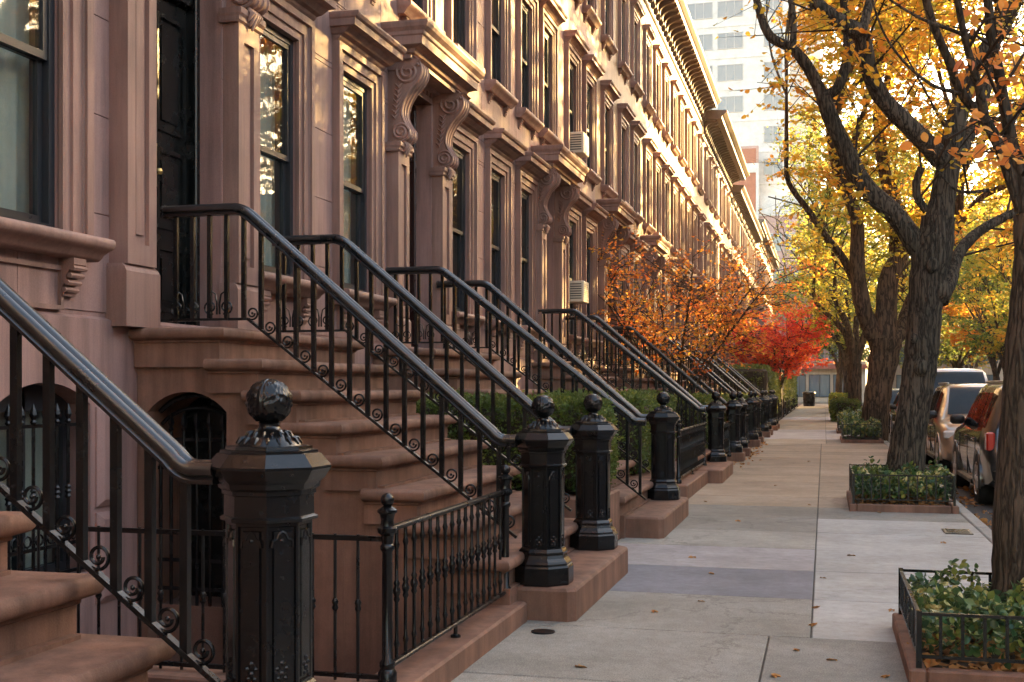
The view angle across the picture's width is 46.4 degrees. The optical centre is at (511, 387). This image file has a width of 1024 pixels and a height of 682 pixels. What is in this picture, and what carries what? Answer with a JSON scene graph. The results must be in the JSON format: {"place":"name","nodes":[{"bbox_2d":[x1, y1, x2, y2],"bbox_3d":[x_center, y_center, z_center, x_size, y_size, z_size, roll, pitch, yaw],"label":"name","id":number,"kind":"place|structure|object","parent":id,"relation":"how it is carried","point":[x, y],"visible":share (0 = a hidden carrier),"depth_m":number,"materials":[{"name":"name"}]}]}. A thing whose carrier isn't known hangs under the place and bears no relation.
{"place":"outdoors","nodes":[
{"label":"outdoors","id":0,"kind":"place"},
{"bbox_2d":[157,404,800,663],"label":"front yard paving","id":1,"kind":"structure","parent":0,"point":[214,623],"depth_m":8.38,"materials":[{"name":"stone"}]},
{"bbox_2d":[0,0,117,635],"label":"brownstone house","id":2,"kind":"structure","parent":1,"relation":"on","point":[57,245],"depth_m":7.60,"materials":[{"name":"brown stone"}]},
{"bbox_2d":[0,384,83,572],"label":"basement window","id":3,"kind":"structure","parent":2,"relation":"in","point":[31,394],"depth_m":7.56,"materials":[{"name":"glass"}]},
{"bbox_2d":[0,0,115,296],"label":"window","id":4,"kind":"structure","parent":2,"relation":"in","point":[74,243],"depth_m":7.56,"materials":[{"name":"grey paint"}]},
{"bbox_2d":[0,511,175,681],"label":"stoop","id":5,"kind":"object","parent":1,"relation":"on","point":[41,640],"visible":0.98,"depth_m":4.01,"materials":[{"name":"stone"}]},
{"bbox_2d":[0,278,220,681],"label":"stoop railing","id":6,"kind":"object","parent":5,"relation":"on","point":[140,426],"visible":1,"depth_m":4.13,"materials":[{"name":"metal"}]},
{"bbox_2d":[210,379,331,681],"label":"newel post","id":7,"kind":"object","parent":5,"relation":"on","point":[269,474],"visible":1,"depth_m":3.96,"materials":[{"name":"black metal"}]},
{"bbox_2d":[105,0,406,636],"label":"brownstone house","id":8,"kind":"structure","parent":1,"relation":"on","point":[271,113],"depth_m":9.66,"materials":[{"name":"brown stone"}]},
{"bbox_2d":[155,0,199,325],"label":"door","id":9,"kind":"structure","parent":8,"relation":"in","point":[178,21],"depth_m":9.51,"materials":[{"name":"black paint"}]},
{"bbox_2d":[256,0,339,324],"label":"window","id":10,"kind":"structure","parent":8,"relation":"in","point":[295,18],"depth_m":10.95,"materials":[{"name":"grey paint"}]},
{"bbox_2d":[329,10,406,328],"bbox_3d":[-1.583,-2.143,12.372,0.551,3.125,1.402,0,0,15],"label":"window","id":11,"kind":"structure","parent":8,"relation":"in","point":[362,50],"depth_m":12.66,"materials":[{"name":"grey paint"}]},
{"bbox_2d":[148,665,365,681],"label":"stone kerb","id":12,"kind":"structure","parent":1,"relation":"on","point":[156,673],"depth_m":5.83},
{"bbox_2d":[17,525,381,681],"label":"return fence","id":13,"kind":"object","parent":12,"relation":"on","point":[334,673],"visible":0.38,"depth_m":5.87,"materials":[{"name":"metal"}]},
{"bbox_2d":[128,327,627,673],"bbox_3d":[-0.834,0.810,9.107,3.080,2.440,2.573,0,0,15],"label":"stoop","id":14,"kind":"object","parent":1,"relation":"on","point":[194,384],"visible":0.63,"depth_m":8.21,"materials":[{"name":"brown stone"}]},
{"bbox_2d":[185,397,226,596],"bbox_3d":[-2.119,0.990,8.761,0.598,1.920,0.030,0,0,15],"label":"under stoop door","id":15,"kind":"structure","parent":14,"relation":"in","point":[203,414],"depth_m":8.78,"materials":[{"name":"black paint"}]},
{"bbox_2d":[160,203,517,538],"bbox_3d":[-1.236,-0.154,8.303,2.632,2.324,0.121,0,0,15],"label":"stoop railing","id":16,"kind":"object","parent":14,"relation":"on","point":[489,430],"visible":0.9,"depth_m":8.30,"materials":[{"name":"metal"}]},
{"bbox_2d":[272,234,571,511],"bbox_3d":[-0.786,-0.154,10.025,2.632,2.324,0.121,0,0,15],"label":"stoop railing","id":17,"kind":"object","parent":14,"relation":"on","point":[470,353],"visible":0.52,"depth_m":10.02,"materials":[{"name":"metal"}]},
{"bbox_2d":[515,395,573,586],"bbox_3d":[0.210,0.680,8.038,0.388,1.260,0.388,0,0,15],"label":"newel post","id":18,"kind":"object","parent":14,"relation":"on","point":[543,443],"visible":0.99,"depth_m":7.91,"materials":[{"name":"black metal"}]},
{"bbox_2d":[570,394,617,550],"bbox_3d":[0.662,0.680,9.770,0.388,1.260,0.388,0,0,15],"label":"newel post","id":19,"kind":"object","parent":14,"relation":"on","point":[593,432],"visible":1,"depth_m":9.64,"materials":[{"name":"black metal"}]},
{"bbox_2d":[363,601,526,681],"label":"stone kerb","id":20,"kind":"structure","parent":1,"relation":"on","point":[446,657],"depth_m":6.58,"materials":[{"name":"stone"}]},
{"bbox_2d":[377,464,512,681],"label":"spindle fence","id":21,"kind":"object","parent":20,"relation":"on","point":[387,529],"visible":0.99,"depth_m":6.38,"materials":[{"name":"black metal"}]},
{"bbox_2d":[380,0,551,388],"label":"brownstone house","id":22,"kind":"structure","parent":1,"relation":"on","point":[466,169],"depth_m":16.22,"materials":[{"name":"brown stone"}]},
{"bbox_2d":[409,105,415,346],"bbox_3d":[-1.409,-1.947,14.237,0.172,3.075,1.200,0,0,15],"label":"door","id":23,"kind":"structure","parent":22,"relation":"in","point":[412,161],"depth_m":14.75,"materials":[{"name":"red paint"}]},
{"bbox_2d":[397,0,445,34],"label":"window","id":24,"kind":"structure","parent":22,"relation":"in","point":[407,9],"depth_m":13.86,"materials":[{"name":"grey paint"}]},
{"bbox_2d":[446,0,484,70],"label":"window","id":25,"kind":"structure","parent":22,"relation":"in","point":[472,5],"depth_m":16.23,"materials":[{"name":"grey paint"}]},
{"bbox_2d":[450,100,495,344],"bbox_3d":[-0.648,-2.143,15.880,0.515,3.125,1.402,0,0,15],"label":"window","id":26,"kind":"structure","parent":22,"relation":"in","point":[477,122],"depth_m":16.23,"materials":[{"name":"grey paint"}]},
{"bbox_2d":[485,0,518,116],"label":"window","id":27,"kind":"structure","parent":22,"relation":"in","point":[502,93],"depth_m":18.01,"materials":[{"name":"grey paint"}]},
{"bbox_2d":[484,128,527,348],"bbox_3d":[-0.180,-2.143,17.670,0.515,3.125,1.402,0,0,15],"label":"window","id":28,"kind":"structure","parent":22,"relation":"in","point":[502,147],"depth_m":17.97,"materials":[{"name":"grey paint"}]},
{"bbox_2d":[515,0,544,140],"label":"window","id":29,"kind":"structure","parent":22,"relation":"in","point":[530,119],"depth_m":19.72,"materials":[{"name":"grey paint"}]},
{"bbox_2d":[515,151,551,352],"bbox_3d":[0.265,-2.143,19.373,0.515,3.125,1.402,0,0,15],"label":"window","id":30,"kind":"structure","parent":22,"relation":"in","point":[530,168],"depth_m":19.68,"materials":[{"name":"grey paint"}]},
{"bbox_2d":[370,348,688,539],"bbox_3d":[0.317,0.810,13.509,3.080,2.440,2.573,0,0,15],"label":"stoop","id":31,"kind":"object","parent":1,"relation":"on","point":[640,517],"visible":0.15,"depth_m":12.70,"materials":[{"name":"stone"}]},
{"bbox_2d":[385,266,646,499],"bbox_3d":[0.013,-0.077,12.679,2.837,2.479,0.121,0,0,15],"label":"stoop railing","id":32,"kind":"object","parent":31,"relation":"on","point":[539,346],"visible":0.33,"depth_m":12.70,"materials":[{"name":"metal"}]},
{"bbox_2d":[436,280,649,472],"bbox_3d":[0.357,-0.154,14.398,2.632,2.324,0.121,0,0,15],"label":"stoop railing","id":33,"kind":"object","parent":31,"relation":"on","point":[557,345],"visible":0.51,"depth_m":14.41,"materials":[{"name":"metal"}]},
{"bbox_2d":[646,392,679,500],"bbox_3d":[1.775,0.680,14.027,0.388,1.260,0.388,0,0,15],"label":"newel post","id":34,"kind":"object","parent":31,"relation":"on","point":[662,418],"visible":1,"depth_m":13.90,"materials":[{"name":"black metal"}]},
{"bbox_2d":[515,488,619,538],"bbox_3d":[-0.253,1.270,11.746,2.470,0.520,1.100,0,0,15],"label":"stone edging","id":35,"kind":"object","parent":1,"relation":"on","point":[614,505],"visible":0.12,"depth_m":11.55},
{"bbox_2d":[416,387,623,491],"bbox_3d":[-0.221,0.484,11.735,2.584,1.030,1.136,0,0,15],"label":"boxwood hedge","id":36,"kind":"object","parent":35,"relation":"on","point":[572,411],"visible":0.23,"depth_m":11.32,"materials":[{"name":"green plant"}]},
{"bbox_2d":[531,0,608,363],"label":"brownstone house","id":37,"kind":"structure","parent":1,"relation":"on","point":[571,71],"depth_m":22.00,"materials":[{"name":"brown stone"}]},
{"bbox_2d":[538,0,567,144],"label":"window","id":38,"kind":"structure","parent":37,"relation":"in","point":[551,15],"depth_m":21.07,"materials":[{"name":"grey paint"}]},
{"bbox_2d":[564,30,589,165],"bbox_3d":[1.155,-5.390,22.902,0.452,2.577,1.301,0,0,15],"label":"window","id":39,"kind":"structure","parent":37,"relation":"in","point":[575,47],"depth_m":22.81,"materials":[{"name":"grey paint"}]},
{"bbox_2d":[565,189,593,357],"bbox_3d":[1.168,-2.143,22.899,0.551,3.125,1.402,0,0,15],"label":"window","id":40,"kind":"structure","parent":37,"relation":"in","point":[584,201],"depth_m":23.24,"materials":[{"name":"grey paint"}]},
{"bbox_2d":[582,54,605,191],"bbox_3d":[1.585,-5.390,24.547,0.452,2.577,1.301,0,0,15],"label":"window","id":41,"kind":"structure","parent":37,"relation":"in","point":[592,69],"depth_m":24.77,"materials":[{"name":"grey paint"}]},
{"bbox_2d":[582,203,608,359],"bbox_3d":[1.616,-2.143,24.539,0.515,3.125,1.402,0,0,15],"label":"window","id":42,"kind":"structure","parent":37,"relation":"in","point":[591,216],"depth_m":24.84,"materials":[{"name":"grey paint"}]},
{"bbox_2d":[595,0,649,367],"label":"brownstone house","id":43,"kind":"structure","parent":1,"relation":"on","point":[622,131],"depth_m":27.93,"materials":[{"name":"brown stone"}]},
{"bbox_2d":[601,0,617,60],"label":"window","id":44,"kind":"structure","parent":43,"relation":"in","point":[607,40],"depth_m":26.82,"materials":[{"name":"grey paint"}]},
{"bbox_2d":[600,80,621,198],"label":"window","id":45,"kind":"structure","parent":43,"relation":"in","point":[610,93],"depth_m":26.63,"materials":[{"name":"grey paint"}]},
{"bbox_2d":[618,0,632,84],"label":"window","id":46,"kind":"structure","parent":43,"relation":"in","point":[623,66],"depth_m":28.98,"materials":[{"name":"grey paint"}]},
{"bbox_2d":[617,103,635,208],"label":"window","id":47,"kind":"structure","parent":43,"relation":"in","point":[626,114],"depth_m":28.72,"materials":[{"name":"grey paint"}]},
{"bbox_2d":[630,0,645,102],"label":"window","id":48,"kind":"structure","parent":43,"relation":"in","point":[637,11],"depth_m":30.61,"materials":[{"name":"grey paint"}]},
{"bbox_2d":[630,121,647,228],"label":"window","id":49,"kind":"structure","parent":43,"relation":"in","point":[637,130],"depth_m":30.62,"materials":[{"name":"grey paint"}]},
{"bbox_2d":[630,240,649,364],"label":"window","id":50,"kind":"structure","parent":43,"relation":"in","point":[632,248],"depth_m":30.40,"materials":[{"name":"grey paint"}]},
{"bbox_2d":[532,362,732,482],"bbox_3d":[2.137,0.810,20.475,3.080,2.440,2.573,0,0,15],"label":"stoop","id":51,"kind":"object","parent":1,"relation":"on","point":[720,472],"visible":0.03,"depth_m":19.62,"materials":[{"name":"stone"}]},
{"bbox_2d":[538,308,705,455],"bbox_3d":[1.788,-0.103,19.605,2.767,2.426,0.121,0,0,15],"label":"stoop railing","id":52,"kind":"object","parent":51,"relation":"on","point":[637,360],"visible":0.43,"depth_m":19.62,"materials":[{"name":"metal"}]},
{"bbox_2d":[565,315,707,443],"bbox_3d":[2.198,-0.154,21.441,2.632,2.324,0.121,0,0,15],"label":"stoop railing","id":53,"kind":"object","parent":51,"relation":"on","point":[629,345],"visible":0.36,"depth_m":21.47,"materials":[{"name":"metal"}]},
{"bbox_2d":[601,368,668,392],"bbox_3d":[3.443,0.810,26.180,2.722,2.440,2.573,0,0,15],"label":"stoop","id":54,"kind":"object","parent":1,"relation":"on","point":[636,381],"visible":0.05,"depth_m":25.25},
{"bbox_2d":[602,326,708,394],"bbox_3d":[3.204,-0.154,25.292,2.632,2.324,0.121,0,0,15],"label":"stoop railing","id":55,"kind":"object","parent":54,"relation":"on","point":[670,362],"visible":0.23,"depth_m":25.32,"materials":[{"name":"metal"}]},
{"bbox_2d":[629,461,691,479],"bbox_3d":[1.163,1.340,17.164,2.470,0.380,3.600,0,0,15],"label":"stone edging","id":56,"kind":"object","parent":1,"relation":"on","point":[646,474],"depth_m":15.96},
{"bbox_2d":[546,386,676,473],"bbox_3d":[1.111,0.561,17.180,2.337,1.183,3.593,0,0,15],"label":"boxwood hedge","id":57,"kind":"object","parent":56,"relation":"on","point":[644,401],"visible":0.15,"depth_m":15.48,"materials":[{"name":"green plant"}]},
{"bbox_2d":[640,0,691,371],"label":"brownstone house","id":58,"kind":"structure","parent":1,"relation":"on","point":[664,23],"depth_m":33.93,"materials":[{"name":"brown stone"}]},
{"bbox_2d":[643,24,656,120],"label":"window","id":59,"kind":"structure","parent":58,"relation":"in","point":[649,35],"depth_m":32.30,"materials":[{"name":"grey paint"}]},
{"bbox_2d":[643,138,658,234],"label":"window","id":60,"kind":"structure","parent":58,"relation":"in","point":[649,146],"depth_m":32.58,"materials":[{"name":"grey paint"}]},
{"bbox_2d":[653,44,665,134],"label":"window","id":61,"kind":"structure","parent":58,"relation":"in","point":[658,53],"depth_m":34.41,"materials":[{"name":"grey paint"}]},
{"bbox_2d":[653,152,667,238],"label":"window","id":62,"kind":"structure","parent":58,"relation":"in","point":[659,159],"depth_m":34.80,"materials":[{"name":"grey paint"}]},
{"bbox_2d":[662,62,673,147],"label":"window","id":63,"kind":"structure","parent":58,"relation":"in","point":[667,71],"depth_m":36.28,"materials":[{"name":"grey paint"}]},
{"bbox_2d":[662,164,675,250],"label":"window","id":64,"kind":"structure","parent":58,"relation":"in","point":[667,170],"depth_m":36.37,"materials":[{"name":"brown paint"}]},
{"bbox_2d":[654,389,713,448],"bbox_3d":[2.825,0.646,23.430,2.413,1.226,2.666,0,0,15],"label":"boxwood hedge","id":65,"kind":"object","parent":1,"relation":"on","point":[703,399],"visible":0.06,"depth_m":22.21,"materials":[{"name":"green plant"}]},
{"bbox_2d":[669,21,709,372],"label":"brownstone house","id":66,"kind":"structure","parent":1,"relation":"on","point":[688,63],"depth_m":39.69,"materials":[{"name":"brown stone"}]},
{"bbox_2d":[671,80,681,156],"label":"window","id":67,"kind":"structure","parent":66,"relation":"in","point":[676,88],"depth_m":38.25,"materials":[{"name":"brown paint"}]},
{"bbox_2d":[671,176,682,256],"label":"window","id":68,"kind":"structure","parent":66,"relation":"in","point":[676,182],"depth_m":38.17,"materials":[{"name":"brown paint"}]},
{"bbox_2d":[678,94,687,166],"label":"window","id":69,"kind":"structure","parent":66,"relation":"in","point":[682,101],"depth_m":40.07,"materials":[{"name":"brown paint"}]},
{"bbox_2d":[678,186,689,259],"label":"window","id":70,"kind":"structure","parent":66,"relation":"in","point":[683,192],"depth_m":40.20,"materials":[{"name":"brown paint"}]},
{"bbox_2d":[690,71,720,374],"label":"brownstone house","id":71,"kind":"structure","parent":1,"relation":"on","point":[705,96],"depth_m":44.74,"materials":[{"name":"brown stone"}]},
{"bbox_2d":[587,214,838,393],"bbox_3d":[3.722,-1.071,26.479,6.565,5.304,5.866,0,0,35],"label":"maple tree","id":72,"kind":"object","parent":1,"relation":"on","point":[722,323],"visible":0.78,"depth_m":25.97,"materials":[{"name":"orange plant"}]},
{"bbox_2d":[702,110,739,370],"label":"brownstone house","id":73,"kind":"structure","parent":1,"relation":"on","point":[721,141],"depth_m":50.39,"materials":[{"name":"brown stone"}]},
{"bbox_2d":[718,147,749,364],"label":"brownstone house","id":74,"kind":"structure","parent":1,"relation":"on","point":[733,167],"depth_m":57.49,"materials":[{"name":"brown stone"}]},
{"bbox_2d":[730,185,751,363],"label":"brownstone house","id":75,"kind":"structure","parent":1,"relation":"on","point":[740,204],"depth_m":64.20,"materials":[{"name":"brown stone"}]},
{"bbox_2d":[712,363,781,413],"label":"round shrub","id":76,"kind":"object","parent":1,"relation":"on","point":[763,377],"visible":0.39,"depth_m":46.56,"materials":[{"name":"green plant"}]},
{"bbox_2d":[740,206,758,364],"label":"brownstone house","id":77,"kind":"structure","parent":1,"relation":"on","point":[749,222],"depth_m":71.43,"materials":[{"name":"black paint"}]},
{"bbox_2d":[724,293,838,388],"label":"maple tree","id":78,"kind":"object","parent":1,"relation":"on","point":[792,354],"visible":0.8,"depth_m":54.53,"materials":[{"name":"red plant"}]},
{"bbox_2d":[451,404,992,681],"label":"sidewalk","id":79,"kind":"structure","parent":0,"point":[772,556],"depth_m":9.19,"materials":[{"name":"concrete"}]},
{"bbox_2d":[678,471,707,498],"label":"stone kerb","id":80,"kind":"structure","parent":79,"relation":"on","point":[690,485],"depth_m":17.26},
{"bbox_2d":[676,413,706,483],"bbox_3d":[2.760,0.879,18.271,0.096,0.901,3.744,0,0,15],"label":"spindle fence","id":81,"kind":"object","parent":80,"relation":"on","point":[691,440],"visible":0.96,"depth_m":17.84,"materials":[{"name":"black metal"}]},
{"bbox_2d":[706,391,726,461],"bbox_3d":[3.612,0.800,21.175,0.480,1.460,0.480,0,0,15],"label":"newel post","id":82,"kind":"object","parent":79,"relation":"on","point":[716,410],"visible":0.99,"depth_m":21.05,"materials":[{"name":"black metal"}]},
{"bbox_2d":[724,392,744,461],"bbox_3d":[4.605,0.810,24.895,0.480,1.440,0.480,0,0,15],"label":"newel post","id":83,"kind":"object","parent":79,"relation":"on","point":[733,406],"visible":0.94,"depth_m":24.76,"materials":[{"name":"black metal"}]},
{"bbox_2d":[793,231,907,392],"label":"street tree","id":84,"kind":"object","parent":79,"relation":"on","point":[839,374],"visible":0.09,"depth_m":94.26,"materials":[{"name":"yellow plant"}]},
{"bbox_2d":[840,421,883,442],"bbox_3d":[9.985,1.279,34.186,1.130,0.542,2.800,0,0,15],"label":"tree guard","id":85,"kind":"object","parent":79,"relation":"on","point":[853,439],"visible":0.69,"depth_m":32.90,"materials":[{"name":"metal"}]},
{"bbox_2d":[840,414,881,438],"bbox_3d":[9.976,1.133,34.173,1.142,0.684,2.796,0,0,15],"label":"ivy bed","id":86,"kind":"object","parent":85,"relation":"in","point":[856,428],"visible":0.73,"depth_m":33.22,"materials":[{"name":"green plant"}]},
{"bbox_2d":[758,159,1003,392],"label":"street tree","id":87,"kind":"object","parent":79,"relation":"on","point":[843,354],"visible":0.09,"depth_m":70.79,"materials":[{"name":"yellow plant"}]},
{"bbox_2d":[740,0,1023,440],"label":"street tree","id":88,"kind":"object","parent":79,"relation":"on","point":[883,328],"visible":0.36,"depth_m":34.04,"materials":[{"name":"yellow plant"}]},
{"bbox_2d":[759,80,1010,406],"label":"street tree","id":89,"kind":"object","parent":79,"relation":"on","point":[855,344],"visible":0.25,"depth_m":53.14,"materials":[{"name":"yellow plant"}]},
{"bbox_2d":[846,464,958,513],"bbox_3d":[5.051,1.309,15.605,1.280,0.482,2.050,0,0,15],"label":"tree guard","id":90,"kind":"object","parent":79,"relation":"on","point":[950,507],"visible":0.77,"depth_m":14.67,"materials":[{"name":"metal"}]},
{"bbox_2d":[713,0,1023,494],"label":"street tree","id":91,"kind":"object","parent":90,"relation":"in","point":[936,258],"visible":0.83,"depth_m":15.51,"materials":[{"name":"brown plant"}]},
{"bbox_2d":[851,456,952,500],"bbox_3d":[5.055,1.196,15.608,1.239,0.545,2.006,0,0,15],"label":"ivy bed","id":92,"kind":"object","parent":90,"relation":"in","point":[874,468],"visible":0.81,"depth_m":14.94,"materials":[{"name":"green plant"}]},
{"bbox_2d":[892,568,1023,681],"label":"tree guard","id":93,"kind":"object","parent":79,"relation":"on","point":[906,624],"visible":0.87,"depth_m":6.12,"materials":[{"name":"metal"}]},
{"bbox_2d":[907,558,1023,669],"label":"ivy bed","id":94,"kind":"object","parent":93,"relation":"in","point":[971,599],"visible":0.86,"depth_m":6.44,"materials":[{"name":"green plant"}]},
{"bbox_2d":[871,0,1023,620],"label":"street tree","id":95,"kind":"object","parent":94,"relation":"on","point":[1007,558],"visible":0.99,"depth_m":7.01,"materials":[{"name":"brown plant"}]},
{"bbox_2d":[907,625,1023,671],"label":"leaf litter","id":96,"kind":"object","parent":93,"relation":"in","point":[996,666],"visible":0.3,"depth_m":6.39,"materials":[{"name":"brown plant"}]},
{"bbox_2d":[798,402,863,403],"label":"end sidewalk","id":97,"kind":"structure","parent":0,"point":[818,402],"depth_m":122.03,"materials":[{"name":"concrete"}]},
{"bbox_2d":[733,146,852,360],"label":"brick building","id":98,"kind":"structure","parent":97,"relation":"on","point":[750,183],"depth_m":128.30,"materials":[{"name":"red"}]},
{"bbox_2d":[685,0,820,195],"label":"tower","id":99,"kind":"structure","parent":98,"relation":"on","point":[735,64],"depth_m":130.84,"materials":[{"name":"grey"}]},
{"bbox_2d":[793,361,866,401],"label":"shop building","id":100,"kind":"structure","parent":97,"relation":"on","point":[819,380],"depth_m":126.83,"materials":[{"name":"beige paint"}]},
{"bbox_2d":[821,2,1023,382],"label":"sky","id":101,"kind":"structure","parent":0,"point":[968,25],"materials":[{"name":"white"}]},
{"bbox_2d":[862,405,992,529],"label":"road","id":102,"kind":"structure","parent":0,"point":[978,509],"depth_m":16.90,"materials":[{"name":"asphalt"}]},
{"bbox_2d":[925,382,985,471],"bbox_3d":[9.507,0.785,24.352,2.160,1.770,4.790,0,0,15],"label":"parked car","id":103,"kind":"object","parent":102,"relation":"on","point":[948,400],"visible":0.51,"depth_m":23.68,"materials":[{"name":"beige paint"}]},
{"bbox_2d":[934,367,989,390],"bbox_3d":[11.276,0.585,30.763,2.271,2.170,5.290,0,0,15],"label":"parked car","id":104,"kind":"object","parent":102,"relation":"on","point":[963,376],"visible":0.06,"depth_m":29.40,"materials":[{"name":"white paint"}]},
{"bbox_2d":[950,380,1002,503],"bbox_3d":[7.932,0.785,18.247,2.198,1.770,4.840,0,0,15],"label":"parked car","id":105,"kind":"object","parent":102,"relation":"on","point":[974,451],"visible":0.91,"depth_m":17.22,"materials":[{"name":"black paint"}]},
{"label":"far sidewalk","id":106,"kind":"structure","parent":0,"visible":0},
{"bbox_2d":[873,253,1008,368],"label":"street tree","id":107,"kind":"object","parent":106,"relation":"on","point":[946,351],"visible":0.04,"depth_m":101.27,"materials":[{"name":"yellow plant"}]},
{"bbox_2d":[904,203,1008,380],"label":"street tree","id":108,"kind":"object","parent":106,"relation":"on","point":[965,312],"visible":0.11,"depth_m":93.31,"materials":[{"name":"yellow plant"}]},
{"bbox_2d":[908,233,1011,376],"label":"street tree","id":109,"kind":"object","parent":106,"relation":"on","point":[955,296],"visible":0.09,"depth_m":87.22,"materials":[{"name":"yellow plant"}]},
{"bbox_2d":[914,165,1013,343],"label":"street tree","id":110,"kind":"object","parent":106,"relation":"on","point":[996,263],"visible":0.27,"depth_m":68.44,"materials":[{"name":"yellow plant"}]},
{"bbox_2d":[942,195,1012,352],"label":"street tree","id":111,"kind":"object","parent":106,"relation":"on","point":[992,307],"visible":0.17,"depth_m":77.92,"materials":[{"name":"yellow plant"}]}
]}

